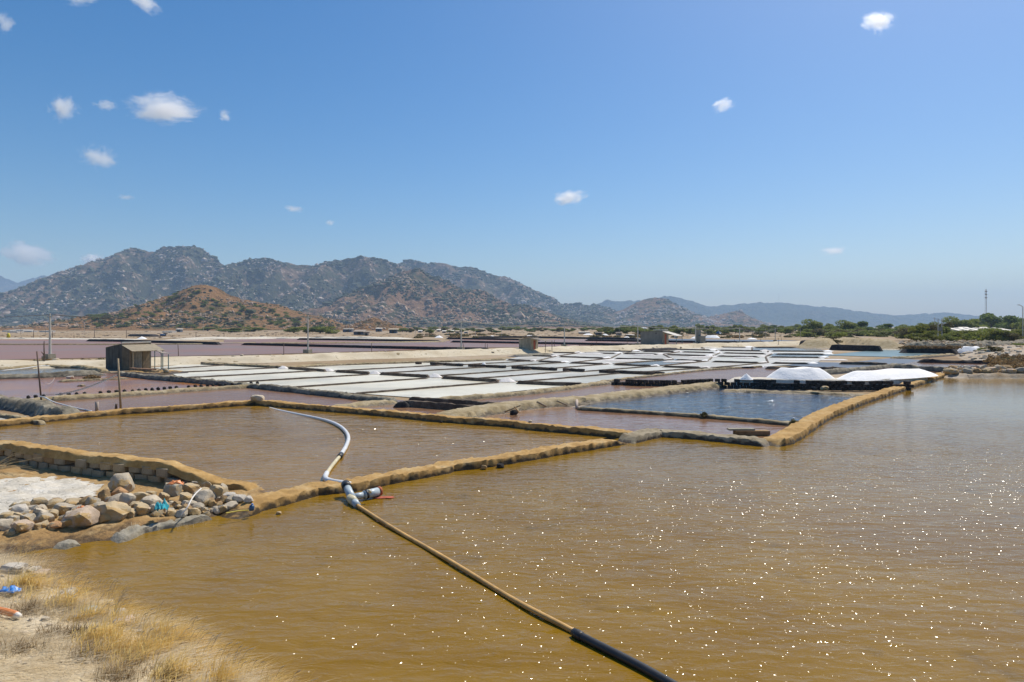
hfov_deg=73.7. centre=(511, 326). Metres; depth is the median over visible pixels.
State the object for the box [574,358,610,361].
bund
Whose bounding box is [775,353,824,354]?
clay wall
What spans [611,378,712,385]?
block wall
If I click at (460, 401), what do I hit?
clay ridge
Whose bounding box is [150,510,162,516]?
rock
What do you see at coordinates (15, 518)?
rock
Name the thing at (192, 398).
pond water
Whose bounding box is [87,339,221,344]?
lake wall
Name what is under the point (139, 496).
rock
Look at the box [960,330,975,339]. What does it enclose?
shrub
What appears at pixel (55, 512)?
rock
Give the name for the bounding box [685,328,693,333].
broad tree
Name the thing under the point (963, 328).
warehouse
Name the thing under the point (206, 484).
rock
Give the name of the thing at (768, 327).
broad tree
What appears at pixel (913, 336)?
shrub
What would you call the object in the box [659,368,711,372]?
salt pan
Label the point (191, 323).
hillside scrub
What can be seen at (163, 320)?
power cable
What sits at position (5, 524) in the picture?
rock
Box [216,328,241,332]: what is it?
broad tree
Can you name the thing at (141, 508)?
rock
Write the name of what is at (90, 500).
pebble
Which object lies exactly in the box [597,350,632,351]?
clay wall
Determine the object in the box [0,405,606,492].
basin water
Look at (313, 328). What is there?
broad tree
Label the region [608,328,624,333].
broad tree
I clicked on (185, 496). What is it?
rock
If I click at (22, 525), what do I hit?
rock
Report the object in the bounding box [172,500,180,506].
rock
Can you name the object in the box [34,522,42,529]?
rock
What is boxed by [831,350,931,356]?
pond water
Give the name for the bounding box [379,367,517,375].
salt pan
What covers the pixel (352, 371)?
clay wall
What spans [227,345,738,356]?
rubble stones
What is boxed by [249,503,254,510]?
plastic bottle
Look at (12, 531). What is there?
pebble
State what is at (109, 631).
dry grass
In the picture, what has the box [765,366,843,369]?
earth bank
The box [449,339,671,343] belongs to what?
pond water
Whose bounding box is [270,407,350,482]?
water pipe
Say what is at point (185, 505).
pebble
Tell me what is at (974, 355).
slope ground
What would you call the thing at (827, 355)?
salt pan
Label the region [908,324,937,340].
shrub
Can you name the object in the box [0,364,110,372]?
earth bank
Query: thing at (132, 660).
dry grass
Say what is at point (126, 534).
mud crust
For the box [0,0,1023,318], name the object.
sky
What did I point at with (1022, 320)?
street lamp
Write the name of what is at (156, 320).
power cable
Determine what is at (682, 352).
salt pan
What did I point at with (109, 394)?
earth bank
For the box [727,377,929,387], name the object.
earth bank
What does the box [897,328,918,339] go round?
shrub
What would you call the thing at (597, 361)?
salt pan
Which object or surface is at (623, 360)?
salt ridge
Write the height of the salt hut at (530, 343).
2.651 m
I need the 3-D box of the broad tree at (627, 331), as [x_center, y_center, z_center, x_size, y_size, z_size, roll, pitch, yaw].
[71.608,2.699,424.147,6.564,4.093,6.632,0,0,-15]
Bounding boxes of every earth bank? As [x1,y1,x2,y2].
[0,338,147,339]
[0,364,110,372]
[0,370,104,378]
[0,394,80,416]
[0,400,253,426]
[0,413,46,424]
[26,381,258,400]
[111,370,187,374]
[117,371,397,401]
[128,334,160,336]
[167,336,411,339]
[200,358,505,367]
[220,438,626,518]
[254,400,633,438]
[332,399,397,407]
[436,381,730,417]
[439,381,610,399]
[506,353,553,356]
[577,407,789,425]
[597,365,762,381]
[618,428,769,446]
[638,347,679,350]
[721,389,864,396]
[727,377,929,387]
[763,372,944,446]
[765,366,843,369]
[824,363,896,373]
[839,361,886,364]
[891,353,955,358]
[892,363,944,372]
[917,358,988,363]
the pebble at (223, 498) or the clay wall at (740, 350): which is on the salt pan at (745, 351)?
the clay wall at (740, 350)
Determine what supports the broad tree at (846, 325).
on the ground at (111, 334)
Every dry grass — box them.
[0,635,49,658]
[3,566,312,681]
[11,593,49,614]
[31,619,65,638]
[51,635,115,660]
[53,615,96,639]
[95,660,149,681]
[107,648,157,671]
[144,660,208,681]
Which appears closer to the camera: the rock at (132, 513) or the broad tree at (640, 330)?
the rock at (132, 513)
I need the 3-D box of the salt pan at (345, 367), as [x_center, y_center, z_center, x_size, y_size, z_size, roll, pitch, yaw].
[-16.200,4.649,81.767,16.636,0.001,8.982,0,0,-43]
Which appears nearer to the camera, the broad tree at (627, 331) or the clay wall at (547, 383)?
the clay wall at (547, 383)
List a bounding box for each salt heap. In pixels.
[706,335,719,337]
[740,373,752,379]
[766,367,833,380]
[837,369,937,380]
[957,346,979,352]
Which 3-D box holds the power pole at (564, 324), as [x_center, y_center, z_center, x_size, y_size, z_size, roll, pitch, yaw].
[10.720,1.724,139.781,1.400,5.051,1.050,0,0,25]
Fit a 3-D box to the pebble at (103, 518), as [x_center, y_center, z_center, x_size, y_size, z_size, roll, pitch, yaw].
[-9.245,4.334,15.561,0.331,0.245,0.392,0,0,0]
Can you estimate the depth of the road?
100.77 m
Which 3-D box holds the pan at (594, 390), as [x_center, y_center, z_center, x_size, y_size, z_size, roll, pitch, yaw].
[4.020,4.622,47.664,19.203,0.001,5.519,0,0,-44]
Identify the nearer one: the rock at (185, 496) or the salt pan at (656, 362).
the rock at (185, 496)
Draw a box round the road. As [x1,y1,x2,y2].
[0,341,799,368]
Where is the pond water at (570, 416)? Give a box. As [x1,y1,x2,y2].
[481,407,787,437]
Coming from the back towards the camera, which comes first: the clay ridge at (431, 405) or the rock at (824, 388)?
the rock at (824, 388)
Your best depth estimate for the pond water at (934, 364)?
83.62 m
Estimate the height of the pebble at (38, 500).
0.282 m
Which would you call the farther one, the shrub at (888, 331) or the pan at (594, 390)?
the shrub at (888, 331)
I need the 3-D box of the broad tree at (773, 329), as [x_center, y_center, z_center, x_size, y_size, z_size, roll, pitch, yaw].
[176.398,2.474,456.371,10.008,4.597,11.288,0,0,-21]
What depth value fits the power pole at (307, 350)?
109.42 m
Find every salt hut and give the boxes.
[105,341,169,369]
[519,337,551,351]
[641,329,681,344]
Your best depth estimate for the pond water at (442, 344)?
178.66 m
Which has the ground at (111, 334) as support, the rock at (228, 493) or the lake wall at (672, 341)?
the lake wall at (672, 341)
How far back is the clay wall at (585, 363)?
85.24 m
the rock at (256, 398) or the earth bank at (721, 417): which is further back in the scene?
the rock at (256, 398)
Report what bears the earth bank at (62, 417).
on the ground at (111, 334)
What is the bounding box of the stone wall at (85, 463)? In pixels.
[0,440,264,490]
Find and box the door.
[134,351,141,367]
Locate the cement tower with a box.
[696,330,705,343]
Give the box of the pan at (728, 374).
[620,366,775,381]
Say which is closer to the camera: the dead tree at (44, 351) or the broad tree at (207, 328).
the dead tree at (44, 351)
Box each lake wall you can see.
[0,343,202,344]
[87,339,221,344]
[242,343,488,349]
[263,341,445,343]
[297,338,438,340]
[447,337,539,340]
[451,340,640,345]
[478,336,640,339]
[585,339,762,342]
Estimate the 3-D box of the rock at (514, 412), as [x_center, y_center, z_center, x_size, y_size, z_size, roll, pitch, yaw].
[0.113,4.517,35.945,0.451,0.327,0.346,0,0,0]
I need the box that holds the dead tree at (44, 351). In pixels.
[42,341,44,360]
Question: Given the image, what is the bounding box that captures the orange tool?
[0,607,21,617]
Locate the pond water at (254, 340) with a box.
[224,339,440,341]
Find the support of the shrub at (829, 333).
on the ground at (111, 334)
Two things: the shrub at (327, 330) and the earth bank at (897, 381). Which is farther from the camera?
the shrub at (327, 330)
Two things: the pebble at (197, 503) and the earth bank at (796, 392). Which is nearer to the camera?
the pebble at (197, 503)
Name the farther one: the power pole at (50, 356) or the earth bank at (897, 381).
the power pole at (50, 356)
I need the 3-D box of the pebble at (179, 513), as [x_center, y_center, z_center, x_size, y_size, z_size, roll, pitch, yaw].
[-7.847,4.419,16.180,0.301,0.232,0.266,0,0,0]
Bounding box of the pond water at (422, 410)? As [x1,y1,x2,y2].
[364,400,445,413]
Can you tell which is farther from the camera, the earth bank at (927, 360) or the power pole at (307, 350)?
the power pole at (307, 350)
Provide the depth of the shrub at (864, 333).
335.77 m
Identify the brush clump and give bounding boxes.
[982,356,999,362]
[988,359,999,366]
[989,357,1004,363]
[1000,358,1018,363]
[1006,362,1023,368]
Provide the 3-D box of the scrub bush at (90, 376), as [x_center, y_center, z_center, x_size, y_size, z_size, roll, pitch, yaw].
[-36.734,4.370,59.783,1.516,0.518,1.096,0,0,0]
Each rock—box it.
[0,518,12,530]
[0,562,28,573]
[5,516,19,520]
[10,519,33,531]
[11,503,28,512]
[20,513,35,520]
[26,566,41,571]
[28,569,50,578]
[33,511,54,523]
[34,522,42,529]
[47,521,65,528]
[47,524,58,530]
[49,509,58,517]
[53,502,74,514]
[60,587,77,595]
[64,498,81,504]
[64,505,99,527]
[96,501,128,521]
[98,489,110,500]
[108,472,134,492]
[111,487,128,495]
[112,615,134,626]
[119,493,135,504]
[128,508,136,517]
[134,492,150,500]
[134,502,148,514]
[140,495,162,504]
[146,491,156,494]
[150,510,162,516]
[158,492,169,499]
[163,482,181,496]
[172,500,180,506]
[179,492,193,501]
[182,483,199,492]
[194,489,213,502]
[201,481,211,487]
[209,484,223,496]
[223,492,235,495]
[233,494,245,501]
[243,495,253,502]
[250,395,264,401]
[497,463,503,467]
[510,409,517,414]
[820,386,828,389]
[943,368,953,373]
[961,367,972,372]
[973,368,981,372]
[985,367,997,372]
[1006,369,1016,372]
[1015,367,1023,372]
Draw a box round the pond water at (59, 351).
[0,344,420,359]
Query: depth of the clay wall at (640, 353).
114.48 m
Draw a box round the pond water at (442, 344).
[256,341,584,346]
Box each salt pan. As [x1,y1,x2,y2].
[155,364,207,367]
[158,366,260,370]
[174,368,305,376]
[201,371,353,380]
[247,374,421,385]
[302,377,483,392]
[307,363,429,369]
[334,365,467,372]
[355,382,559,397]
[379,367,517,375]
[439,359,510,363]
[452,370,562,377]
[486,361,548,365]
[491,371,607,380]
[509,362,592,366]
[510,356,547,359]
[542,373,642,382]
[544,356,603,361]
[551,353,570,354]
[557,363,640,370]
[564,352,618,356]
[586,358,657,362]
[595,351,622,352]
[614,353,667,358]
[618,366,682,370]
[624,359,684,364]
[632,351,670,353]
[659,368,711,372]
[665,354,708,359]
[669,360,760,366]
[670,349,715,351]
[671,351,716,354]
[705,347,750,349]
[711,355,765,361]
[717,350,766,352]
[718,352,768,355]
[731,362,789,366]
[753,347,824,350]
[767,356,826,362]
[769,350,831,353]
[770,353,830,356]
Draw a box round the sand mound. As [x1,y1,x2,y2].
[795,337,901,349]
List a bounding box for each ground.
[0,327,984,439]
[0,462,265,555]
[0,558,249,681]
[956,343,1023,359]
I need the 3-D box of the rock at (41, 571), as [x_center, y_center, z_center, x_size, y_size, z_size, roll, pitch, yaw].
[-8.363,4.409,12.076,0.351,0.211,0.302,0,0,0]
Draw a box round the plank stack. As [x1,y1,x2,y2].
[727,428,769,435]
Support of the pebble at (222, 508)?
on the shore ground at (48, 538)
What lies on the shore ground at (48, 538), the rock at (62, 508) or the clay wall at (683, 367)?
the rock at (62, 508)
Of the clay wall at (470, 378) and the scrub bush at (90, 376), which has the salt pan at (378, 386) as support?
the clay wall at (470, 378)
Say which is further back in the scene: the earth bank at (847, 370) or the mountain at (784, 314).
the mountain at (784, 314)
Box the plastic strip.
[181,488,201,515]
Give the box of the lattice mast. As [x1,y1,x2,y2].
[985,289,986,312]
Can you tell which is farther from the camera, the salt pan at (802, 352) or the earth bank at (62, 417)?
the salt pan at (802, 352)
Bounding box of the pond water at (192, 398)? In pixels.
[54,388,396,411]
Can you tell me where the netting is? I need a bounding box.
[154,498,168,510]
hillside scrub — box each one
[0,245,403,323]
[2,287,346,328]
[300,267,603,326]
[398,259,616,323]
[615,297,748,326]
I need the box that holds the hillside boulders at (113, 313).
[1,293,335,328]
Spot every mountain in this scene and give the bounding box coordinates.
[0,246,405,325]
[0,274,51,291]
[398,261,619,327]
[598,296,979,326]
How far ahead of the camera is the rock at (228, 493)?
17.34 m
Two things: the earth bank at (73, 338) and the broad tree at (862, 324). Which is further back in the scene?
the broad tree at (862, 324)
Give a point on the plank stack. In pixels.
(746, 431)
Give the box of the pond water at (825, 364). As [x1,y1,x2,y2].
[789,362,875,367]
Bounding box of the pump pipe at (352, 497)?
[341,480,676,681]
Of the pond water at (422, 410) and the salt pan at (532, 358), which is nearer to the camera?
the pond water at (422, 410)
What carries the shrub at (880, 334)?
on the ground at (111, 334)
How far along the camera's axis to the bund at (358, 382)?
55.90 m
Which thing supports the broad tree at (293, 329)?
on the ground at (111, 334)
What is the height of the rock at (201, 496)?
0.363 m
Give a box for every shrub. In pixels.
[241,327,266,331]
[316,326,339,333]
[796,332,811,336]
[803,333,820,336]
[811,328,824,335]
[822,336,843,342]
[824,332,846,336]
[831,333,847,337]
[843,332,855,336]
[856,330,878,335]
[870,331,888,336]
[881,329,894,334]
[893,326,911,338]
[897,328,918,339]
[904,333,929,340]
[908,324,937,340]
[913,324,937,335]
[922,330,944,340]
[936,321,953,327]
[937,325,952,333]
[939,333,961,340]
[944,332,962,339]
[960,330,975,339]
[960,332,985,340]
[974,330,988,336]
[980,329,1001,340]
[984,345,1003,351]
[989,330,1012,340]
[1001,332,1021,340]
[1011,329,1023,335]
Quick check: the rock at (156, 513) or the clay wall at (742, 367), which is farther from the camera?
the clay wall at (742, 367)
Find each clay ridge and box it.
[393,401,410,407]
[405,400,473,409]
[409,397,495,404]
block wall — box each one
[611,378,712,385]
[715,379,913,390]
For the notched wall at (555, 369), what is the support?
on the salt pan at (594, 378)
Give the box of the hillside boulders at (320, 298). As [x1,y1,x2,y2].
[1,246,391,313]
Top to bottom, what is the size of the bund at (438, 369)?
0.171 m
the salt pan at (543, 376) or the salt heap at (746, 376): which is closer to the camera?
the salt heap at (746, 376)
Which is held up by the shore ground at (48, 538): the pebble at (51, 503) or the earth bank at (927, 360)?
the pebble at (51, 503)
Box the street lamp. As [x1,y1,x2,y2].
[1020,305,1022,335]
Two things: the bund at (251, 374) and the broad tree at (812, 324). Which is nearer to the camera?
the bund at (251, 374)
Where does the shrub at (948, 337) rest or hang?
on the ground at (111, 334)
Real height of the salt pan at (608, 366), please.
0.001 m
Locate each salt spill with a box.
[430,373,441,376]
[499,378,515,381]
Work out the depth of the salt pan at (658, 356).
106.77 m
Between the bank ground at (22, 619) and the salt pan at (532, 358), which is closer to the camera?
the bank ground at (22, 619)
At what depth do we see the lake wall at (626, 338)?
270.29 m
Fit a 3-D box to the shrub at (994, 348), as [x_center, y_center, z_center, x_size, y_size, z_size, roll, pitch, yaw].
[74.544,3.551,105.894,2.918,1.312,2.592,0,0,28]
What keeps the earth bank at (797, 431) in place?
on the ground at (111, 334)
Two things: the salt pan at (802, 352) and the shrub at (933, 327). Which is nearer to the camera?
the salt pan at (802, 352)
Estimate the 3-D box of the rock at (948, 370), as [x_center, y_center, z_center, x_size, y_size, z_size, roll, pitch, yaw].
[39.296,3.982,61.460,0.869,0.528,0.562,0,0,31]
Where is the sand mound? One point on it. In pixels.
(827, 343)
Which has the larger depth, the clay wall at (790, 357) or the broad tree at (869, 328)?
the broad tree at (869, 328)
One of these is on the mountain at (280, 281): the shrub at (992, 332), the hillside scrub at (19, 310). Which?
the hillside scrub at (19, 310)
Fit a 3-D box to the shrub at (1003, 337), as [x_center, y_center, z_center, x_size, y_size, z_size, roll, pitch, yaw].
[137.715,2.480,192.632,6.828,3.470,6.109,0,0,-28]
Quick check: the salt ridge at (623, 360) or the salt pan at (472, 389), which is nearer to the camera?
the salt pan at (472, 389)
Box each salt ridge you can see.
[602,359,645,360]
[663,360,696,361]
[691,356,716,357]
[781,359,810,359]
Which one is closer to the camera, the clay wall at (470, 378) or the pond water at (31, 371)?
the clay wall at (470, 378)
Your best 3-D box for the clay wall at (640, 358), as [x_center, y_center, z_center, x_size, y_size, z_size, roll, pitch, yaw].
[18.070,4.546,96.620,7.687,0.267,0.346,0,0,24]
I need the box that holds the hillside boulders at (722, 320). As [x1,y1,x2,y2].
[702,310,782,325]
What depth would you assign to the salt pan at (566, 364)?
81.97 m
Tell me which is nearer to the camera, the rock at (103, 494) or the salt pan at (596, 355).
the rock at (103, 494)
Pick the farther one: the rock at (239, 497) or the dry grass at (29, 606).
the rock at (239, 497)
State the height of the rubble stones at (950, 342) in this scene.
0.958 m
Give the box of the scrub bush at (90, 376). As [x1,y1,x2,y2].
[82,374,100,378]
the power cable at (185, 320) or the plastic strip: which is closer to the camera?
the plastic strip
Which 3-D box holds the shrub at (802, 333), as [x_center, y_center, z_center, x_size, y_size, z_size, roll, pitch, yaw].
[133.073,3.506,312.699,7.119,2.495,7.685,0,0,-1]
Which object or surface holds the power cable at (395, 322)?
attached to the power pole at (460, 347)
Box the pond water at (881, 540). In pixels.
[11,378,1023,681]
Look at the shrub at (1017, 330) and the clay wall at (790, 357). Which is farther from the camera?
the shrub at (1017, 330)
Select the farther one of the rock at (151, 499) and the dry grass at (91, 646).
the rock at (151, 499)
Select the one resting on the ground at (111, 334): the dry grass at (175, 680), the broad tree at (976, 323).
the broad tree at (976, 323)
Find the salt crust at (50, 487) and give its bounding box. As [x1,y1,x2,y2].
[0,476,103,513]
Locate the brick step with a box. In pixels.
[129,368,158,371]
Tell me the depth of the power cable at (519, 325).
131.88 m
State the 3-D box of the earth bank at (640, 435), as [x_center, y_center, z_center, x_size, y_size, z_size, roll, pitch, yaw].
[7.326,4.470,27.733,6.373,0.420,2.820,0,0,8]
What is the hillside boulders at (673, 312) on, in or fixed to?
on the hill at (650, 304)
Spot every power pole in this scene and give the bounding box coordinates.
[43,314,55,358]
[303,315,311,352]
[457,320,464,348]
[561,323,567,345]
[635,326,640,344]
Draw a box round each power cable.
[55,315,303,320]
[59,315,306,320]
[62,315,310,320]
[311,316,457,322]
[467,321,557,325]
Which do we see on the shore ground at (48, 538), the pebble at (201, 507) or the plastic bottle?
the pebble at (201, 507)
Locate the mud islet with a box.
[58,377,129,381]
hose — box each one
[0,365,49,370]
[39,396,90,410]
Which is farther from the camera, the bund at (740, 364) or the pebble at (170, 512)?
the bund at (740, 364)
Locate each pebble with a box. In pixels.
[0,511,14,518]
[6,528,15,535]
[19,501,29,505]
[28,505,40,510]
[31,497,47,504]
[33,508,47,513]
[41,520,48,527]
[46,498,64,507]
[61,519,71,526]
[79,495,89,505]
[85,496,100,504]
[93,501,105,508]
[98,514,111,522]
[107,493,121,501]
[120,505,130,513]
[149,503,159,511]
[167,509,175,515]
[175,508,187,517]
[180,503,192,514]
[189,508,200,514]
[191,502,204,507]
[194,505,204,510]
[207,497,215,506]
[212,506,219,513]
[218,505,227,513]
[219,495,227,503]
[225,501,238,509]
[226,494,237,502]
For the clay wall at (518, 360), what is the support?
on the salt pan at (476, 362)
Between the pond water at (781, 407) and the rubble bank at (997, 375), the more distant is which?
the rubble bank at (997, 375)
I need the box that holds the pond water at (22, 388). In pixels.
[0,373,216,398]
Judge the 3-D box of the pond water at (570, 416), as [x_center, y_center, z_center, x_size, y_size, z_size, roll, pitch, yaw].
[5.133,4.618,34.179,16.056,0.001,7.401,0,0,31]
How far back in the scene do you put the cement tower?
160.18 m
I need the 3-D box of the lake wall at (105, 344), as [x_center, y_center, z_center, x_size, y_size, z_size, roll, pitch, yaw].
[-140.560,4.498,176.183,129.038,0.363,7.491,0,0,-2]
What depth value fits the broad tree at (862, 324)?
435.01 m
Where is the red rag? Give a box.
[373,496,394,498]
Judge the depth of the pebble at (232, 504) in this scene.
16.91 m
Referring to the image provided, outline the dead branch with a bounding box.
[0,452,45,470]
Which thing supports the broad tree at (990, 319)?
on the ground at (111, 334)
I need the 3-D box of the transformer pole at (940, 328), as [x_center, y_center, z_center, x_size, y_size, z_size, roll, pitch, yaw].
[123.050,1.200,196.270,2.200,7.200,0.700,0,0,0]
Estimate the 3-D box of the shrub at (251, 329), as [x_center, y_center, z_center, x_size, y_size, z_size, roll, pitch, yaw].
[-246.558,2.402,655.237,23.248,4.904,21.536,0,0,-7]
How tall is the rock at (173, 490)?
0.390 m
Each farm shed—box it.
[15,329,33,330]
[343,329,353,331]
[353,330,366,334]
[388,329,397,332]
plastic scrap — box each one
[0,585,21,592]
[166,480,183,484]
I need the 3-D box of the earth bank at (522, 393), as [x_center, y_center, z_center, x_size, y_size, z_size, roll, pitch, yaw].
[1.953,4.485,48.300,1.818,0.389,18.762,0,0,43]
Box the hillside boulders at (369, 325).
[332,319,412,329]
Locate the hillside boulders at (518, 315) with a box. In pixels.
[321,272,576,324]
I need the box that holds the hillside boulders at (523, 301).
[404,260,613,318]
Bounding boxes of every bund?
[158,364,223,369]
[182,367,273,371]
[188,370,316,377]
[233,374,367,381]
[293,378,427,387]
[333,364,443,371]
[354,381,498,393]
[380,366,486,372]
[440,369,532,375]
[464,360,533,364]
[478,371,570,377]
[506,362,565,366]
[524,373,620,380]
[555,363,608,367]
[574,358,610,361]
[585,365,656,371]
[613,359,672,363]
[648,367,707,371]
[660,361,707,365]
[710,362,766,367]
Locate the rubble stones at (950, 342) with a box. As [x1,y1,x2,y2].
[906,340,1023,345]
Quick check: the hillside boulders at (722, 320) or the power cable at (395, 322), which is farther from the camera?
the hillside boulders at (722, 320)
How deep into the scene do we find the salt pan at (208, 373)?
69.43 m
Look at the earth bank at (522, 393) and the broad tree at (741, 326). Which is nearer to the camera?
the earth bank at (522, 393)
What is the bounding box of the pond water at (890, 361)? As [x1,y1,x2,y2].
[857,358,918,363]
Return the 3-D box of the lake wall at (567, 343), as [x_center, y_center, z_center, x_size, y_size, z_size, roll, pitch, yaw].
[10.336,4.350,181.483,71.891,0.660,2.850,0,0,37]
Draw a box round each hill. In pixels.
[0,284,347,330]
[302,269,601,327]
[334,317,414,330]
[613,297,732,327]
[707,310,784,327]
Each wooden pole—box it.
[36,351,41,399]
[117,358,121,408]
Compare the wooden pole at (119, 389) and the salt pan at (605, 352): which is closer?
the wooden pole at (119, 389)
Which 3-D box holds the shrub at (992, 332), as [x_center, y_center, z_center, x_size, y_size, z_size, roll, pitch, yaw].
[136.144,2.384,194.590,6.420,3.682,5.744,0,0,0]
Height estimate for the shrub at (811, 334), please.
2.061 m
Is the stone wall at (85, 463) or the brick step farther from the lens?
the brick step
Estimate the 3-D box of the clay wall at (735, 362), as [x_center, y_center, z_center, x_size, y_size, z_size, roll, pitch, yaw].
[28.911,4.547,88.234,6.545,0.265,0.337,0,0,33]
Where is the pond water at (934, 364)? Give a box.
[905,361,987,366]
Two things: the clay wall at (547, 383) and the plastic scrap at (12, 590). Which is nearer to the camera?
the plastic scrap at (12, 590)
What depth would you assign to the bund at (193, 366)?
78.05 m
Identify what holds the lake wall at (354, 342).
on the ground at (111, 334)
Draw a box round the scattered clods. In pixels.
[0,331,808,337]
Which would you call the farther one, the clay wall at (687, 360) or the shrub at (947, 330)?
the shrub at (947, 330)
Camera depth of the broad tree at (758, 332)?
414.21 m
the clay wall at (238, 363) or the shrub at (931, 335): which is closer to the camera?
the clay wall at (238, 363)
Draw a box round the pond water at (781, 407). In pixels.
[580,387,852,420]
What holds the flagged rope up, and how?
attached to the wooden pole at (119, 389)
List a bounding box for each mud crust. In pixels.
[53,539,80,549]
[111,514,212,542]
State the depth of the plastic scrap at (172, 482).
17.23 m
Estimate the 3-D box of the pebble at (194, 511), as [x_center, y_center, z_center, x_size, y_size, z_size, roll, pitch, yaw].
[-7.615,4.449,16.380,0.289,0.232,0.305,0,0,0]
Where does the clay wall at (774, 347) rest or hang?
on the salt pan at (803, 349)
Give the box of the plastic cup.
[84,605,99,613]
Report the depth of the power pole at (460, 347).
122.73 m
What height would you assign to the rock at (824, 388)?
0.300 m
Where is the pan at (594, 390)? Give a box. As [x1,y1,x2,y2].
[477,385,663,401]
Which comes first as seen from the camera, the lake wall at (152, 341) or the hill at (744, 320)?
the lake wall at (152, 341)
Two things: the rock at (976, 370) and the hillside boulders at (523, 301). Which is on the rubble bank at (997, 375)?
the rock at (976, 370)
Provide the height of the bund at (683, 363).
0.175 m
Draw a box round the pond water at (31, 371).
[0,368,81,373]
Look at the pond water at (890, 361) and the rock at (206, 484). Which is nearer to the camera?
the rock at (206, 484)
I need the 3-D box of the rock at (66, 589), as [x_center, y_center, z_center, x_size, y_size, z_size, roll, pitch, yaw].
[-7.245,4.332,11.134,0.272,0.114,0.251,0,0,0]
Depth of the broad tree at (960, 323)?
431.89 m
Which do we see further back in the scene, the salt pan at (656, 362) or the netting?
the salt pan at (656, 362)
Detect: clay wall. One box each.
[201,362,278,367]
[288,367,326,371]
[336,370,369,373]
[380,372,430,377]
[441,376,498,381]
[507,359,532,361]
[516,380,580,385]
[533,355,551,356]
[538,360,562,362]
[560,356,602,358]
[570,362,604,364]
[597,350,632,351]
[614,364,652,366]
[615,358,663,359]
[624,353,657,354]
[643,351,673,351]
[663,366,702,368]
[667,354,705,355]
[675,359,701,360]
[680,349,710,350]
[684,351,713,352]
[712,366,754,368]
[713,361,758,362]
[717,355,757,356]
[719,350,761,351]
[724,352,764,353]
[755,347,794,347]
[769,356,818,357]
[771,350,823,351]
[771,362,807,363]
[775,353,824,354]
[829,344,882,350]
[899,345,960,353]
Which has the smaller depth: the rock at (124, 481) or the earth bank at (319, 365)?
the rock at (124, 481)
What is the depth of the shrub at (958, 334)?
197.34 m
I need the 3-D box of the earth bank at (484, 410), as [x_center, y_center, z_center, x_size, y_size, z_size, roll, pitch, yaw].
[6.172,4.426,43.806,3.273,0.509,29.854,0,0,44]
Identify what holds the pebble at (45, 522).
on the shore ground at (48, 538)
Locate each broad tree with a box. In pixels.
[194,327,220,330]
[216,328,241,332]
[284,327,300,332]
[296,326,316,332]
[310,326,330,332]
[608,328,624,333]
[623,328,631,333]
[633,328,646,332]
[674,327,684,332]
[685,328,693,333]
[720,328,729,332]
[737,325,745,331]
[743,327,754,332]
[755,328,766,333]
[761,326,772,330]
[767,327,782,332]
[777,328,793,333]
[797,319,822,330]
[823,325,840,329]
[835,320,856,328]
[850,321,868,329]
[866,327,879,329]
[875,323,896,329]
[894,324,908,328]
[942,316,973,327]
[963,319,990,327]
[979,313,1006,327]
[993,315,1023,329]
[1010,322,1023,329]
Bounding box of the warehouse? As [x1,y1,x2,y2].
[950,327,1008,330]
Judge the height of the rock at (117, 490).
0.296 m
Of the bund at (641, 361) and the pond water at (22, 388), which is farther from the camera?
the bund at (641, 361)
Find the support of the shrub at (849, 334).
on the ground at (111, 334)
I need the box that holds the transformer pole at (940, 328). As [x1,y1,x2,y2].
[938,320,942,342]
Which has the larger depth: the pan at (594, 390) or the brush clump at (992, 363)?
the brush clump at (992, 363)
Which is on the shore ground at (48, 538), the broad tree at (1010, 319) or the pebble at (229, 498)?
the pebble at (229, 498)
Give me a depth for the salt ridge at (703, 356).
102.99 m
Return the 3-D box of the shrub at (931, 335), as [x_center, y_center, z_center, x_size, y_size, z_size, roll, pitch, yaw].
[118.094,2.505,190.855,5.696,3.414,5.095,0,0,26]
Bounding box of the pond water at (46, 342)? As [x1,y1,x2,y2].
[0,340,231,343]
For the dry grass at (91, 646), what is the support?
on the bank ground at (22, 619)
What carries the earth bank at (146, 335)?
on the ground at (111, 334)
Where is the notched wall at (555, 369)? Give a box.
[415,361,664,374]
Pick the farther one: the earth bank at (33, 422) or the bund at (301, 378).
the bund at (301, 378)
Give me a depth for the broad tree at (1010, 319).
460.42 m
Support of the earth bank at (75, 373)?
on the ground at (111, 334)
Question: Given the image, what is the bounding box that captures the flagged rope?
[50,375,116,394]
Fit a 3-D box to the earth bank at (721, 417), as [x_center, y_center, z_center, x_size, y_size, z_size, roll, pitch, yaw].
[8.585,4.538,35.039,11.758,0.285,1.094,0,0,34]
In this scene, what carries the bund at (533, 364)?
on the ground at (111, 334)
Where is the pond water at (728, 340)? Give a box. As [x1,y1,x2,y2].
[623,338,796,341]
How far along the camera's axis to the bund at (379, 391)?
51.07 m
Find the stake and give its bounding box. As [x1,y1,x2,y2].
[95,402,98,410]
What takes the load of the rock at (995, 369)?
on the rubble bank at (997, 375)
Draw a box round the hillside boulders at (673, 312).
[614,305,727,325]
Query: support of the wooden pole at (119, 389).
on the pond water at (192, 398)
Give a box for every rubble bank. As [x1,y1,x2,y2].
[899,339,1023,350]
[944,372,1023,378]

